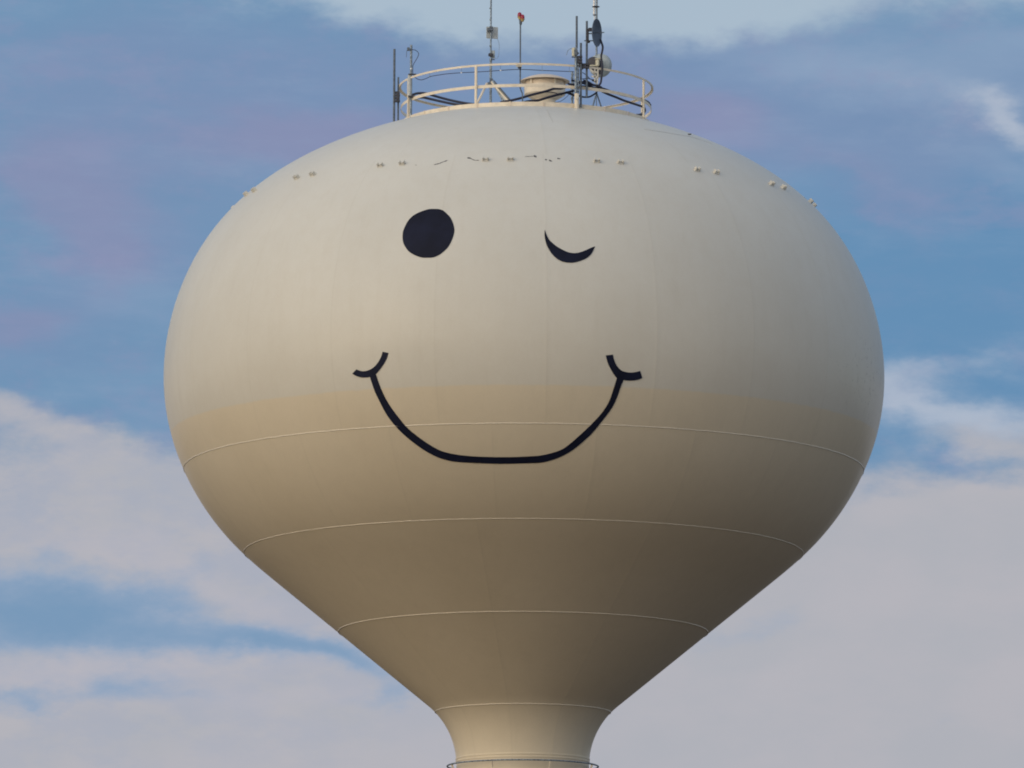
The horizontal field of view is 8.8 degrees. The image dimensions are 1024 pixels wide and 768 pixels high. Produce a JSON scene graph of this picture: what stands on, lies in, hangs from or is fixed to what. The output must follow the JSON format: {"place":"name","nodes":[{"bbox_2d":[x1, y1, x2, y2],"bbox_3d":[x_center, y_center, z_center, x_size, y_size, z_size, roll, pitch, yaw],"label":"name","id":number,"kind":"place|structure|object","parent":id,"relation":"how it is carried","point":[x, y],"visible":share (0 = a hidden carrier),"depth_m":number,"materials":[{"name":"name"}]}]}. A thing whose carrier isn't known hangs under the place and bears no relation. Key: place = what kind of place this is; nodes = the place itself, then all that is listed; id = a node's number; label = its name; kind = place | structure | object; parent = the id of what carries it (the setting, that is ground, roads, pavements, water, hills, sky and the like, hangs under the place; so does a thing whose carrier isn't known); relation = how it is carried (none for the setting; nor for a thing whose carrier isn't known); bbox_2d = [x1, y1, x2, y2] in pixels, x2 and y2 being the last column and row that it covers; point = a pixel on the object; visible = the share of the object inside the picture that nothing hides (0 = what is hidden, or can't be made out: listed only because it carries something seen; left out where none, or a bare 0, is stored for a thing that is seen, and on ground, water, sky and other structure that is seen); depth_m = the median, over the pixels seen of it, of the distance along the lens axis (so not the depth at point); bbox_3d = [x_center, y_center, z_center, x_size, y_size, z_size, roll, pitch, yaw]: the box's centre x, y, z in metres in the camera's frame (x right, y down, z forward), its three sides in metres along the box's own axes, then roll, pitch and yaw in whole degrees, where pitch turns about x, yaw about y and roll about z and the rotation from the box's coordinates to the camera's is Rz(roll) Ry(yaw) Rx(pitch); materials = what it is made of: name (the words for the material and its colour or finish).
{"place":"outdoors","nodes":[
{"label":"outdoors","id":0,"kind":"place"},
{"bbox_2d":[0,0,1023,767],"label":"sky","id":1,"kind":"structure","parent":0,"point":[134,633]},
{"label":"ground","id":2,"kind":"structure","parent":0,"visible":0},
{"bbox_2d":[164,63,883,767],"bbox_3d":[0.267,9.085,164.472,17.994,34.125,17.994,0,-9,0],"label":"water tower","id":3,"kind":"structure","parent":2,"relation":"on","point":[526,435],"depth_m":159.50,"materials":[{"name":"metal"}]},
{"bbox_2d":[393,49,399,121],"bbox_3d":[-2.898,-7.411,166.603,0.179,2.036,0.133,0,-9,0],"label":"pole antenna","id":4,"kind":"object","parent":3,"relation":"on","point":[396,96],"visible":0.94,"depth_m":166.56,"materials":[{"name":"metal"}]},
{"bbox_2d":[406,45,418,114],"bbox_3d":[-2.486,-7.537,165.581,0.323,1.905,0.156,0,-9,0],"label":"coax mast","id":5,"kind":"object","parent":3,"relation":"on","point":[410,95],"visible":0.98,"depth_m":165.55,"materials":[{"name":"metal"}]},
{"bbox_2d":[418,96,463,104],"bbox_3d":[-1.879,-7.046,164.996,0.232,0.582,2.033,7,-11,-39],"label":"roof cable","id":6,"kind":"object","parent":3,"relation":"on","point":[437,100],"visible":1,"depth_m":164.73,"materials":[{"name":"black rubber"}]},
{"bbox_2d":[412,92,473,103],"bbox_3d":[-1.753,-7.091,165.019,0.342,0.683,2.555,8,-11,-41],"label":"roof cable","id":7,"kind":"object","parent":3,"relation":"on","point":[444,98],"visible":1,"depth_m":164.69,"materials":[{"name":"black rubber"}]},
{"bbox_2d":[477,0,509,102],"bbox_3d":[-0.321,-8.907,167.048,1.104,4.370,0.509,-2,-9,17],"label":"panel mast","id":8,"kind":"object","parent":3,"relation":"on","point":[491,32],"visible":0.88,"depth_m":167.07,"materials":[{"name":"metal"}]},
{"bbox_2d":[415,65,573,79],"bbox_3d":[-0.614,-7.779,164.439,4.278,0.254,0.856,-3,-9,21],"label":"coax cable","id":9,"kind":"object","parent":3,"relation":"hanging from","point":[495,70],"visible":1,"depth_m":163.99,"materials":[{"name":"rubber"}]},
{"bbox_2d":[516,12,524,101],"bbox_3d":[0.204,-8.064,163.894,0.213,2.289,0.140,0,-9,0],"label":"obstruction light","id":10,"kind":"object","parent":3,"relation":"attached to","point":[521,17],"visible":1,"depth_m":163.95,"materials":[{"name":"metal"}]},
{"bbox_2d":[500,88,565,101],"bbox_3d":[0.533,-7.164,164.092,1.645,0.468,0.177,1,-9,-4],"label":"roof cable","id":11,"kind":"object","parent":3,"relation":"attached to","point":[533,94],"visible":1,"depth_m":164.02,"materials":[{"name":"black rubber"}]},
{"bbox_2d":[523,90,573,101],"bbox_3d":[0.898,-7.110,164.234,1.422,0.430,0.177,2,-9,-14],"label":"roof cable","id":12,"kind":"object","parent":3,"relation":"attached to","point":[558,94],"visible":1,"depth_m":164.18,"materials":[{"name":"black rubber"}]},
{"bbox_2d":[566,16,578,108],"bbox_3d":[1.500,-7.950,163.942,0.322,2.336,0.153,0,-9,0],"label":"pole antenna","id":13,"kind":"object","parent":3,"relation":"on","point":[575,53],"visible":1,"depth_m":163.91,"materials":[{"name":"metal"}]},
{"bbox_2d":[571,72,573,102],"bbox_3d":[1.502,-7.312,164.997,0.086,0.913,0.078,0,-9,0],"label":"stub post","id":14,"kind":"object","parent":3,"relation":"on","point":[572,77],"visible":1,"depth_m":164.99,"materials":[{"name":"metal"}]},
{"bbox_2d":[577,43,581,107],"bbox_3d":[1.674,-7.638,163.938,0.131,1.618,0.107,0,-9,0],"label":"pole antenna","id":15,"kind":"object","parent":3,"relation":"on","point":[579,60],"visible":1,"depth_m":163.94,"materials":[{"name":"metal"}]},
{"bbox_2d":[579,63,588,69],"bbox_3d":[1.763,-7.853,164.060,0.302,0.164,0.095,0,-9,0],"label":"clamp bracket","id":16,"kind":"object","parent":3,"relation":"attached to","point":[585,65],"visible":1,"depth_m":164.02,"materials":[{"name":"grey metal"}]},
{"bbox_2d":[583,19,603,97],"bbox_3d":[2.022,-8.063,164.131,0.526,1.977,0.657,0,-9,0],"label":"dish antenna","id":17,"kind":"object","parent":3,"relation":"attached to","point":[596,30],"visible":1,"depth_m":164.28,"materials":[{"name":"metal"}]},
{"bbox_2d":[592,0,601,106],"bbox_3d":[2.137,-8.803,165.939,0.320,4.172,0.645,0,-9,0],"label":"whip mast","id":18,"kind":"object","parent":3,"relation":"on","point":[596,15],"visible":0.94,"depth_m":165.91,"materials":[{"name":"metal"}]},
{"bbox_2d":[588,54,611,83],"bbox_3d":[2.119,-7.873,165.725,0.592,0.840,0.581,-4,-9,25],"label":"drum dish","id":19,"kind":"object","parent":18,"relation":"attached to","point":[594,61],"visible":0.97,"depth_m":165.68,"materials":[{"name":"paint"}]},
{"bbox_2d":[567,79,650,104],"bbox_3d":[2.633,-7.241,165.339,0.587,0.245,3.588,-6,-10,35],"label":"roof cable","id":20,"kind":"object","parent":3,"relation":"attached to","point":[584,84],"visible":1,"depth_m":164.29,"materials":[{"name":"black rubber"}]},
{"bbox_2d":[602,92,641,107],"bbox_3d":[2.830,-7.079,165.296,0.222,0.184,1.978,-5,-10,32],"label":"roof cable","id":21,"kind":"object","parent":3,"relation":"attached to","point":[624,100],"visible":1,"depth_m":165.02,"materials":[{"name":"black rubber"}]}
]}

